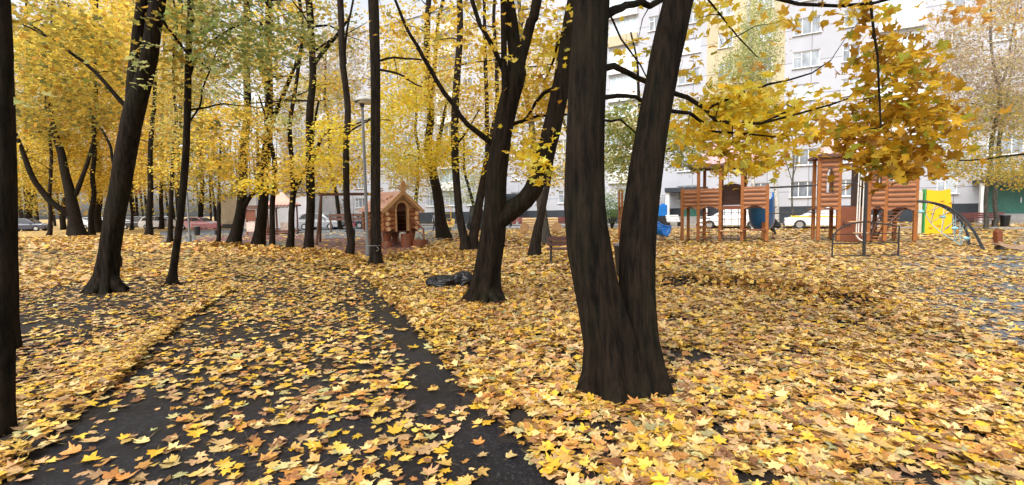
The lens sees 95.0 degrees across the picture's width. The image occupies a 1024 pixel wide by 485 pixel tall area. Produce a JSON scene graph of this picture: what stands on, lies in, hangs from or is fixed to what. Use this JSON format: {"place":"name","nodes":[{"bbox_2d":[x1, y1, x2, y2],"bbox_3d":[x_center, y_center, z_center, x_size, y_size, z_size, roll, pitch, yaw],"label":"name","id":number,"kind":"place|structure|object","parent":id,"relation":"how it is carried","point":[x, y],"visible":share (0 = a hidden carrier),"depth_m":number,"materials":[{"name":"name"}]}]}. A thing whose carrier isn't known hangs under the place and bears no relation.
{"place":"outdoors","nodes":[
{"label":"outdoors","id":0,"kind":"place"},
{"bbox_2d":[11,0,440,219],"label":"sky","id":1,"kind":"structure","parent":0,"point":[363,3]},
{"bbox_2d":[7,249,551,484],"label":"asphalt path","id":2,"kind":"structure","parent":0,"point":[140,420],"depth_m":3.75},
{"bbox_2d":[0,217,1023,484],"bbox_3d":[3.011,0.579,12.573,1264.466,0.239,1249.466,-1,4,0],"label":"ground","id":3,"kind":"structure","parent":0,"point":[520,415],"depth_m":4.23,"materials":[{"name":"soil"}]},
{"bbox_2d":[0,0,55,437],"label":"edge maple","id":4,"kind":"object","parent":3,"relation":"on","point":[8,299],"visible":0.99,"depth_m":3.40,"materials":[{"name":"brown plant"}]},
{"bbox_2d":[18,218,47,230],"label":"car","id":5,"kind":"object","parent":3,"relation":"on","point":[31,223],"visible":0.54,"depth_m":59.42,"materials":[{"name":"silver paint"}]},
{"bbox_2d":[13,0,59,230],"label":"park tree","id":6,"kind":"object","parent":3,"relation":"on","point":[29,213],"visible":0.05,"depth_m":61.66,"materials":[{"name":"yellow plant"}]},
{"bbox_2d":[12,0,97,235],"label":"park tree","id":7,"kind":"object","parent":3,"relation":"on","point":[50,182],"visible":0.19,"depth_m":43.66,"materials":[{"name":"yellow plant"}]},
{"bbox_2d":[11,0,106,348],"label":"edge maple","id":8,"kind":"object","parent":3,"relation":"on","point":[45,46],"visible":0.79,"depth_m":7.07,"materials":[{"name":"yellow plant"}]},
{"bbox_2d":[33,0,91,229],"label":"park tree","id":9,"kind":"object","parent":3,"relation":"on","point":[63,225],"visible":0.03,"depth_m":64.33,"materials":[{"name":"yellow plant"}]},
{"bbox_2d":[13,17,137,235],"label":"great forked maple","id":10,"kind":"object","parent":3,"relation":"on","point":[71,211],"visible":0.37,"depth_m":41.11,"materials":[{"name":"yellow plant"}]},
{"bbox_2d":[50,0,127,234],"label":"park tree","id":11,"kind":"object","parent":3,"relation":"on","point":[92,175],"visible":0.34,"depth_m":42.93,"materials":[{"name":"yellow plant"}]},
{"bbox_2d":[31,95,146,266],"bbox_3d":[-11.430,-1.515,12.933,3.161,4.981,2.338,1,4,28],"label":"young tree","id":12,"kind":"object","parent":3,"relation":"on","point":[100,108],"visible":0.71,"depth_m":12.51,"materials":[{"name":"yellow plant"}]},
{"bbox_2d":[55,0,132,232],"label":"park tree","id":13,"kind":"object","parent":3,"relation":"on","point":[98,218],"visible":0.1,"depth_m":50.22,"materials":[{"name":"yellow plant"}]},
{"bbox_2d":[11,0,210,294],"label":"leaning maple","id":14,"kind":"object","parent":3,"relation":"on","point":[105,278],"visible":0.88,"depth_m":9.88,"materials":[{"name":"yellow plant"}]},
{"bbox_2d":[16,275,217,395],"bbox_3d":[-6.780,1.135,8.480,9.896,0.001,4.047,2,5,41],"label":"dirt patch","id":15,"kind":"object","parent":3,"relation":"on","point":[51,321],"visible":0.32,"depth_m":8.18,"materials":[{"name":"soil"}]},
{"bbox_2d":[125,0,350,284],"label":"slim maple","id":16,"kind":"object","parent":15,"relation":"on","point":[188,87],"visible":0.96,"depth_m":10.70,"materials":[{"name":"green plant"}]},
{"bbox_2d":[98,0,157,196],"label":"park tree","id":17,"kind":"object","parent":3,"relation":"on","point":[124,88],"visible":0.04,"depth_m":64.80,"materials":[{"name":"yellow plant"}]},
{"bbox_2d":[102,0,170,229],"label":"park tree","id":18,"kind":"object","parent":3,"relation":"on","point":[132,211],"visible":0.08,"depth_m":56.39,"materials":[{"name":"yellow plant"}]},
{"bbox_2d":[104,1,197,234],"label":"park tree","id":19,"kind":"object","parent":3,"relation":"on","point":[149,143],"visible":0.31,"depth_m":38.51,"materials":[{"name":"yellow plant"}]},
{"bbox_2d":[138,216,175,228],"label":"car","id":20,"kind":"object","parent":3,"relation":"on","point":[142,221],"visible":0.35,"depth_m":59.02,"materials":[{"name":"white paint"}]},
{"bbox_2d":[129,1,195,228],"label":"park tree","id":21,"kind":"object","parent":3,"relation":"on","point":[161,214],"visible":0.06,"depth_m":58.52,"materials":[{"name":"yellow plant"}]},
{"bbox_2d":[145,0,208,241],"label":"park tree","id":22,"kind":"object","parent":3,"relation":"on","point":[173,145],"visible":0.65,"depth_m":21.97,"materials":[{"name":"yellow plant"}]},
{"bbox_2d":[15,80,341,227],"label":"woods","id":23,"kind":"object","parent":3,"relation":"on","point":[144,208],"depth_m":78.42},
{"bbox_2d":[138,0,222,204],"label":"park tree","id":24,"kind":"object","parent":3,"relation":"on","point":[180,122],"visible":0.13,"depth_m":46.73,"materials":[{"name":"yellow plant"}]},
{"bbox_2d":[175,217,221,229],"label":"car","id":25,"kind":"object","parent":3,"relation":"on","point":[199,220],"visible":0.46,"depth_m":53.20,"materials":[{"name":"paint"}]},
{"bbox_2d":[169,0,239,228],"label":"park tree","id":26,"kind":"object","parent":3,"relation":"on","point":[200,209],"visible":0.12,"depth_m":55.68,"materials":[{"name":"yellow plant"}]},
{"bbox_2d":[192,143,245,241],"bbox_3d":[-14.329,-2.580,23.029,2.178,5.945,7.645,-3,5,-32],"label":"park tree","id":27,"kind":"object","parent":3,"relation":"on","point":[218,236],"visible":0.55,"depth_m":23.84,"materials":[{"name":"yellow plant"}]},
{"bbox_2d":[169,0,314,242],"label":"row maple","id":28,"kind":"object","parent":3,"relation":"on","point":[238,223],"visible":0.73,"depth_m":21.07,"materials":[{"name":"yellow plant"}]},
{"bbox_2d":[216,192,335,227],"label":"utility building","id":29,"kind":"structure","parent":3,"relation":"on","point":[228,208],"depth_m":56.34,"materials":[{"name":"white paint"}]},
{"bbox_2d":[192,0,363,244],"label":"row maple","id":30,"kind":"object","parent":3,"relation":"on","point":[259,236],"visible":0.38,"depth_m":21.72,"materials":[{"name":"yellow plant"}]},
{"bbox_2d":[251,95,316,245],"bbox_3d":[-8.886,-2.886,18.279,2.354,6.907,6.987,-3,5,-32],"label":"row maple","id":31,"kind":"object","parent":3,"relation":"on","point":[272,240],"visible":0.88,"depth_m":20.78,"materials":[{"name":"yellow plant"}]},
{"bbox_2d":[241,0,369,249],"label":"row maple","id":32,"kind":"object","parent":3,"relation":"on","point":[290,240],"visible":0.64,"depth_m":19.38,"materials":[{"name":"yellow plant"}]},
{"bbox_2d":[249,0,389,248],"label":"row maple","id":33,"kind":"object","parent":3,"relation":"on","point":[309,147],"visible":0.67,"depth_m":18.74,"materials":[{"name":"yellow plant"}]},
{"bbox_2d":[276,27,369,229],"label":"street tree","id":34,"kind":"object","parent":3,"relation":"on","point":[339,222],"visible":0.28,"depth_m":45.63,"materials":[{"name":"yellow plant"}]},
{"bbox_2d":[312,0,395,255],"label":"row maple","id":35,"kind":"object","parent":3,"relation":"on","point":[345,92],"visible":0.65,"depth_m":17.05,"materials":[{"name":"yellow plant"}]},
{"bbox_2d":[354,96,370,256],"bbox_3d":[-4.826,-2.097,15.687,0.690,5.400,0.660,-1,4,0],"label":"street lamp","id":36,"kind":"object","parent":3,"relation":"on","point":[362,101],"visible":0.82,"depth_m":15.63,"materials":[{"name":"metal"}]},
{"bbox_2d":[351,0,435,265],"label":"row maple","id":37,"kind":"object","parent":3,"relation":"on","point":[376,122],"visible":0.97,"depth_m":15.73,"materials":[{"name":"yellow plant"}]},
{"bbox_2d":[365,49,464,205],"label":"street tree","id":38,"kind":"object","parent":3,"relation":"on","point":[416,197],"visible":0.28,"depth_m":43.25,"materials":[{"name":"yellow plant"}]},
{"bbox_2d":[402,0,529,250],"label":"twin maple","id":39,"kind":"object","parent":3,"relation":"on","point":[456,125],"visible":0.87,"depth_m":18.38,"materials":[{"name":"yellow plant"}]},
{"bbox_2d":[420,120,513,205],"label":"street tree","id":40,"kind":"object","parent":3,"relation":"on","point":[469,190],"visible":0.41,"depth_m":41.76,"materials":[{"name":"yellow plant"}]},
{"bbox_2d":[360,0,623,304],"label":"forked maple","id":41,"kind":"object","parent":3,"relation":"on","point":[500,212],"visible":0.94,"depth_m":7.96,"materials":[{"name":"plant"}]},
{"bbox_2d":[437,0,547,250],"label":"twin maple","id":42,"kind":"object","parent":3,"relation":"on","point":[475,224],"visible":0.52,"depth_m":18.62,"materials":[{"name":"yellow plant"}]},
{"bbox_2d":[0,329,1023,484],"bbox_3d":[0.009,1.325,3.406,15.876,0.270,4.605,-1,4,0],"label":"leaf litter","id":43,"kind":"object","parent":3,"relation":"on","point":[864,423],"visible":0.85,"depth_m":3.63,"materials":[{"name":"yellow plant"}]},
{"bbox_2d":[0,288,1023,484],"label":"leaf scraps","id":44,"kind":"object","parent":3,"relation":"on","point":[655,461],"visible":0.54,"depth_m":4.09,"materials":[{"name":"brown plant"}]},
{"bbox_2d":[463,0,567,242],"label":"pale trunk maple","id":45,"kind":"object","parent":3,"relation":"on","point":[546,233],"visible":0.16,"depth_m":22.12,"materials":[{"name":"yellow plant"}]},
{"bbox_2d":[16,269,1019,484],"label":"fallen twigs","id":46,"kind":"object","parent":3,"relation":"on","point":[461,365],"visible":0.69,"depth_m":4.52,"materials":[{"name":"wood"}]},
{"bbox_2d":[16,267,1023,351],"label":"leaf litter","id":47,"kind":"object","parent":3,"relation":"on","point":[768,281],"visible":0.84,"depth_m":7.49,"materials":[{"name":"yellow plant"}]},
{"bbox_2d":[426,274,457,287],"bbox_3d":[-1.407,0.809,9.828,0.848,0.286,0.580,-1,4,0],"label":"rubbish bag","id":48,"kind":"object","parent":47,"relation":"on","point":[437,281],"visible":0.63,"depth_m":9.63,"materials":[{"name":"black plastic"}]},
{"bbox_2d":[453,271,472,286],"bbox_3d":[-1.020,0.768,9.807,0.511,0.359,0.414,-1,4,0],"label":"rubbish bag","id":49,"kind":"object","parent":47,"relation":"on","point":[462,278],"visible":0.69,"depth_m":9.65,"materials":[{"name":"black plastic"}]},
{"bbox_2d":[18,221,1023,255],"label":"leaf litter","id":50,"kind":"object","parent":3,"relation":"on","point":[515,237],"visible":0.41,"depth_m":24.57,"materials":[{"name":"yellow plant"}]},
{"bbox_2d":[19,238,1023,285],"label":"leaf litter","id":51,"kind":"object","parent":3,"relation":"on","point":[726,256],"visible":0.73,"depth_m":14.22,"materials":[{"name":"yellow plant"}]},
{"bbox_2d":[494,36,567,255],"bbox_3d":[1.114,-3.824,20.596,3.789,8.157,10.258,-1,4,0],"label":"broken maple","id":52,"kind":"object","parent":3,"relation":"on","point":[535,245],"visible":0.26,"depth_m":16.05,"materials":[{"name":"yellow plant"}]},
{"bbox_2d":[546,236,566,262],"bbox_3d":[1.822,0.206,13.772,1.600,0.852,0.544,-1,4,0],"label":"park bench","id":53,"kind":"object","parent":3,"relation":"on","point":[556,241],"visible":0.47,"depth_m":13.53,"materials":[{"name":"brown wood"}]},
{"bbox_2d":[551,119,629,199],"bbox_3d":[5.946,-7.155,37.008,10.428,12.372,7.807,-3,4,-21],"label":"street tree","id":54,"kind":"object","parent":3,"relation":"on","point":[563,145],"visible":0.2,"depth_m":37.17,"materials":[{"name":"yellow plant"}]},
{"bbox_2d":[605,192,623,228],"bbox_3d":[7.878,-2.504,35.872,3.002,3.125,2.797,3,6,45],"label":"green shrub","id":55,"kind":"object","parent":3,"relation":"on","point":[611,216],"visible":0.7,"depth_m":35.85,"materials":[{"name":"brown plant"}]},
{"bbox_2d":[276,0,1023,223],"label":"apartment building","id":56,"kind":"structure","parent":3,"relation":"on","point":[812,46],"depth_m":44.16,"materials":[{"name":"paint"}]},
{"bbox_2d":[279,0,660,208],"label":"distant windows","id":57,"kind":"structure","parent":56,"relation":"in","point":[653,21],"depth_m":63.18,"materials":[{"name":"glass"}]},
{"bbox_2d":[610,75,636,91],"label":"window","id":58,"kind":"structure","parent":56,"relation":"in","point":[620,83],"depth_m":48.48,"materials":[{"name":"glass"}]},
{"bbox_2d":[610,46,636,62],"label":"window","id":59,"kind":"structure","parent":56,"relation":"in","point":[628,55],"depth_m":48.19,"materials":[{"name":"glass"}]},
{"bbox_2d":[610,17,636,36],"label":"window","id":60,"kind":"structure","parent":56,"relation":"in","point":[626,26],"depth_m":47.96,"materials":[{"name":"glass"}]},
{"bbox_2d":[677,67,700,85],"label":"window","id":61,"kind":"structure","parent":56,"relation":"in","point":[681,80],"depth_m":45.39,"materials":[{"name":"glass"}]},
{"bbox_2d":[682,37,700,54],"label":"window","id":62,"kind":"structure","parent":56,"relation":"in","point":[694,46],"depth_m":44.99,"materials":[{"name":"glass"}]},
{"bbox_2d":[790,181,816,197],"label":"window","id":63,"kind":"structure","parent":56,"relation":"in","point":[798,192],"depth_m":41.46,"materials":[{"name":"glass"}]},
{"bbox_2d":[790,148,817,165],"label":"window","id":64,"kind":"structure","parent":56,"relation":"in","point":[804,158],"depth_m":41.22,"materials":[{"name":"glass"}]},
{"bbox_2d":[792,82,819,100],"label":"window","id":65,"kind":"structure","parent":56,"relation":"in","point":[801,91],"depth_m":40.87,"materials":[{"name":"glass"}]},
{"bbox_2d":[792,49,820,69],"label":"window","id":66,"kind":"structure","parent":56,"relation":"in","point":[811,58],"depth_m":40.65,"materials":[{"name":"glass"}]},
{"bbox_2d":[792,15,821,36],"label":"window","id":67,"kind":"structure","parent":56,"relation":"in","point":[813,27],"depth_m":40.42,"materials":[{"name":"glass"}]},
{"bbox_2d":[841,77,859,96],"bbox_3d":[28.284,-12.987,39.211,1.410,1.455,0.310,1,4,29],"label":"window","id":68,"kind":"structure","parent":56,"relation":"in","point":[848,91],"depth_m":39.37,"materials":[{"name":"glass"}]},
{"bbox_2d":[841,44,861,62],"bbox_3d":[28.235,-15.780,39.019,1.410,1.455,0.310,1,4,29],"label":"window","id":69,"kind":"structure","parent":56,"relation":"in","point":[846,53],"depth_m":39.24,"materials":[{"name":"glass"}]},
{"bbox_2d":[878,29,924,48],"bbox_3d":[31.085,-15.982,37.560,2.900,1.550,0.060,1,4,29],"label":"window","id":70,"kind":"structure","parent":56,"relation":"in","point":[904,41],"depth_m":37.19,"materials":[{"name":"glass"}]},
{"bbox_2d":[879,0,925,16],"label":"window","id":71,"kind":"structure","parent":56,"relation":"in","point":[906,4],"depth_m":37.22,"materials":[{"name":"glass"}]},
{"bbox_2d":[937,175,959,193],"bbox_3d":[34.026,-4.492,36.684,1.410,1.455,0.310,1,4,29],"label":"window","id":72,"kind":"structure","parent":56,"relation":"in","point":[941,185],"depth_m":36.74,"materials":[{"name":"glass"}]},
{"bbox_2d":[986,135,1023,155],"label":"window","id":73,"kind":"structure","parent":56,"relation":"in","point":[1010,146],"depth_m":34.89,"materials":[{"name":"glass"}]},
{"bbox_2d":[988,185,1023,213],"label":"door","id":74,"kind":"structure","parent":56,"relation":"in","point":[1009,202],"depth_m":34.95,"materials":[{"name":"green paint"}]},
{"bbox_2d":[993,20,1023,41],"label":"window","id":75,"kind":"structure","parent":56,"relation":"in","point":[1016,28],"depth_m":34.53,"materials":[{"name":"glass"}]},
{"bbox_2d":[604,32,719,192],"bbox_3d":[5.627,-4.067,19.456,5.636,8.626,9.306,0,4,15],"label":"maple","id":76,"kind":"object","parent":3,"relation":"on","point":[619,157],"visible":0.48,"depth_m":17.45,"materials":[{"name":"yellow plant"}]},
{"bbox_2d":[701,0,791,228],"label":"weeping birch","id":77,"kind":"object","parent":3,"relation":"on","point":[745,50],"visible":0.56,"depth_m":30.50,"materials":[{"name":"yellow plant"}]},
{"bbox_2d":[769,137,802,228],"bbox_3d":[18.607,-4.041,31.953,3.234,6.368,2.619,-1,4,0],"label":"young tree","id":78,"kind":"object","parent":3,"relation":"on","point":[792,181],"visible":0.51,"depth_m":30.84,"materials":[{"name":"yellow plant"}]},
{"bbox_2d":[564,0,1013,406],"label":"double maple","id":79,"kind":"object","parent":3,"relation":"on","point":[623,358],"visible":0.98,"depth_m":3.96,"materials":[{"name":"plant"}]},
{"bbox_2d":[160,227,1023,349],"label":"playground surface","id":80,"kind":"object","parent":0,"point":[1015,306],"visible":0.12,"depth_m":10.34,"materials":[{"name":"grey rubber"}]},
{"bbox_2d":[193,235,315,243],"bbox_3d":[-17.436,-0.270,31.500,11.993,0.001,7.431,2,5,37],"label":"maroon surface","id":81,"kind":"object","parent":80,"relation":"on","point":[247,240],"visible":0.31,"depth_m":31.42,"materials":[{"name":"rubber"}]},
{"bbox_2d":[245,205,278,234],"bbox_3d":[-19.745,-1.773,37.218,2.350,2.320,2.200,-1,4,6],"label":"play hut","id":82,"kind":"object","parent":80,"relation":"on","point":[250,216],"visible":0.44,"depth_m":36.75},
{"bbox_2d":[267,192,301,232],"bbox_3d":[-18.808,-2.418,38.342,2.520,3.420,3.008,-2,4,-14],"label":"gazebo","id":83,"kind":"object","parent":80,"relation":"on","point":[281,200],"visible":0.45,"depth_m":37.99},
{"bbox_2d":[296,213,344,229],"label":"car","id":84,"kind":"object","parent":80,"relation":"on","point":[325,220],"visible":0.51,"depth_m":46.19,"materials":[{"name":"grey paint"}]},
{"bbox_2d":[294,237,412,254],"bbox_3d":[-7.605,0.049,24.372,6.699,0.001,14.724,-3,5,-29],"label":"maroon surface","id":85,"kind":"object","parent":80,"relation":"on","point":[357,248],"visible":0.35,"depth_m":23.24,"materials":[{"name":"rubber"}]},
{"bbox_2d":[315,193,382,244],"bbox_3d":[-8.837,-1.330,25.458,3.330,2.721,2.419,-2,4,-18],"label":"swing frame","id":86,"kind":"object","parent":85,"relation":"on","point":[319,228],"visible":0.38,"depth_m":25.02,"materials":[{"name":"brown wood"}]},
{"bbox_2d":[358,180,427,246],"bbox_3d":[-5.597,-1.367,22.324,2.260,3.060,3.436,-5,5,-42],"label":"log cabin playhouse","id":87,"kind":"object","parent":85,"relation":"on","point":[401,209],"visible":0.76,"depth_m":21.77,"materials":[{"name":"brown wood"}]},
{"bbox_2d":[380,0,482,238],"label":"curved maple","id":88,"kind":"object","parent":80,"relation":"on","point":[430,167],"visible":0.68,"depth_m":25.30,"materials":[{"name":"yellow plant"}]},
{"bbox_2d":[520,217,561,231],"bbox_3d":[2.044,-1.290,34.123,3.004,1.010,1.020,-1,4,-3],"label":"log train","id":89,"kind":"object","parent":80,"relation":"on","point":[528,223],"visible":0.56,"depth_m":33.70,"materials":[{"name":"brown wood"}]},
{"bbox_2d":[617,190,671,238],"bbox_3d":[6.152,-1.317,22.692,1.166,2.500,2.796,-4,5,-41],"label":"blue slide","id":90,"kind":"object","parent":80,"relation":"on","point":[663,230],"visible":0.26,"depth_m":22.74,"materials":[{"name":"plastic"}]},
{"bbox_2d":[700,209,750,228],"bbox_3d":[15.678,-1.693,33.477,4.610,1.440,2.060,1,4,29],"label":"car","id":91,"kind":"object","parent":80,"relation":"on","point":[728,221],"visible":0.38,"depth_m":32.83,"materials":[{"name":"white paint"}]},
{"bbox_2d":[668,234,828,247],"bbox_3d":[10.646,-0.152,22.658,5.550,0.001,10.554,-2,4,-20],"label":"maroon surface","id":92,"kind":"object","parent":80,"relation":"on","point":[761,242],"visible":0.1,"depth_m":20.66,"materials":[{"name":"rubber"}]},
{"bbox_2d":[680,144,774,241],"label":"log play tower","id":93,"kind":"structure","parent":92,"relation":"on","point":[758,203],"depth_m":21.16,"materials":[{"name":"wood"}]},
{"bbox_2d":[749,64,791,229],"bbox_3d":[17.764,-6.205,31.285,3.508,10.820,3.643,-1,4,0],"label":"birch","id":94,"kind":"object","parent":80,"relation":"on","point":[776,199],"visible":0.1,"depth_m":30.71,"materials":[{"name":"white plant"}]},
{"bbox_2d":[783,207,835,228],"bbox_3d":[20.466,-1.592,30.783,4.610,1.440,2.060,1,4,29],"label":"car","id":95,"kind":"object","parent":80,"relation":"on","point":[800,221],"visible":0.48,"depth_m":30.55,"materials":[{"name":"white paint"}]},
{"bbox_2d":[831,181,899,256],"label":"climbing arch","id":96,"kind":"structure","parent":80,"relation":"on","point":[864,233],"depth_m":14.20,"materials":[{"name":"black metal"}]},
{"bbox_2d":[835,238,1009,255],"bbox_3d":[15.214,0.112,17.656,10.024,0.001,4.934,-4,5,-37],"label":"maroon surface","id":97,"kind":"object","parent":80,"relation":"on","point":[924,251],"visible":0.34,"depth_m":16.01,"materials":[{"name":"rubber"}]},
{"bbox_2d":[769,121,919,241],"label":"tall log tower","id":98,"kind":"structure","parent":97,"relation":"on","point":[896,197],"depth_m":19.55,"materials":[{"name":"wood"}]},
{"bbox_2d":[917,189,952,233],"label":"climbing wall","id":99,"kind":"structure","parent":80,"relation":"on","point":[924,223],"depth_m":23.69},
{"bbox_2d":[916,200,984,249],"bbox_3d":[16.205,-0.741,17.596,1.549,1.778,4.248,2,5,35],"label":"arched ladder","id":100,"kind":"object","parent":80,"relation":"on","point":[957,214],"visible":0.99,"depth_m":17.58,"materials":[{"name":"black metal"}]},
{"bbox_2d":[957,0,1023,192],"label":"tan tree","id":101,"kind":"object","parent":80,"relation":"on","point":[1007,19],"visible":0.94,"depth_m":19.70,"materials":[{"name":"beige plant"}]},
{"bbox_2d":[992,229,1023,249],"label":"log seesaw","id":102,"kind":"object","parent":80,"relation":"on","point":[998,243],"visible":0.98,"depth_m":15.30,"materials":[{"name":"brown wood"}]},
{"bbox_2d":[421,225,903,226],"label":"driveway road","id":103,"kind":"structure","parent":0,"point":[561,225],"depth_m":48.66,"materials":[{"name":"asphalt"}]},
{"bbox_2d":[658,203,666,224],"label":"blue crate","id":104,"kind":"object","parent":103,"relation":"on","point":[662,213],"visible":0.84,"depth_m":40.66,"materials":[{"name":"plastic"}]},
{"bbox_2d":[353,223,1023,228],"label":"kerb","id":105,"kind":"structure","parent":103,"relation":"on","point":[780,227],"depth_m":34.02,"materials":[{"name":"concrete"}]},
{"bbox_2d":[935,229,1023,235],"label":"lawn","id":106,"kind":"structure","parent":0,"point":[991,231],"depth_m":24.58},
{"bbox_2d":[915,0,1023,229],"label":"tan tree","id":107,"kind":"object","parent":106,"relation":"on","point":[989,98],"visible":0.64,"depth_m":25.05,"materials":[{"name":"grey plant"}]},
{"bbox_2d":[924,37,1023,226],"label":"grey trunk tree","id":108,"kind":"object","parent":106,"relation":"on","point":[995,206],"visible":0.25,"depth_m":28.66,"materials":[{"name":"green plant"}]},
{"bbox_2d":[952,212,1004,226],"bbox_3d":[29.392,-1.439,29.964,2.900,0.938,0.550,0,4,17],"label":"park bench","id":109,"kind":"object","parent":106,"relation":"on","point":[968,215],"visible":0.35,"depth_m":29.75,"materials":[{"name":"red wood"}]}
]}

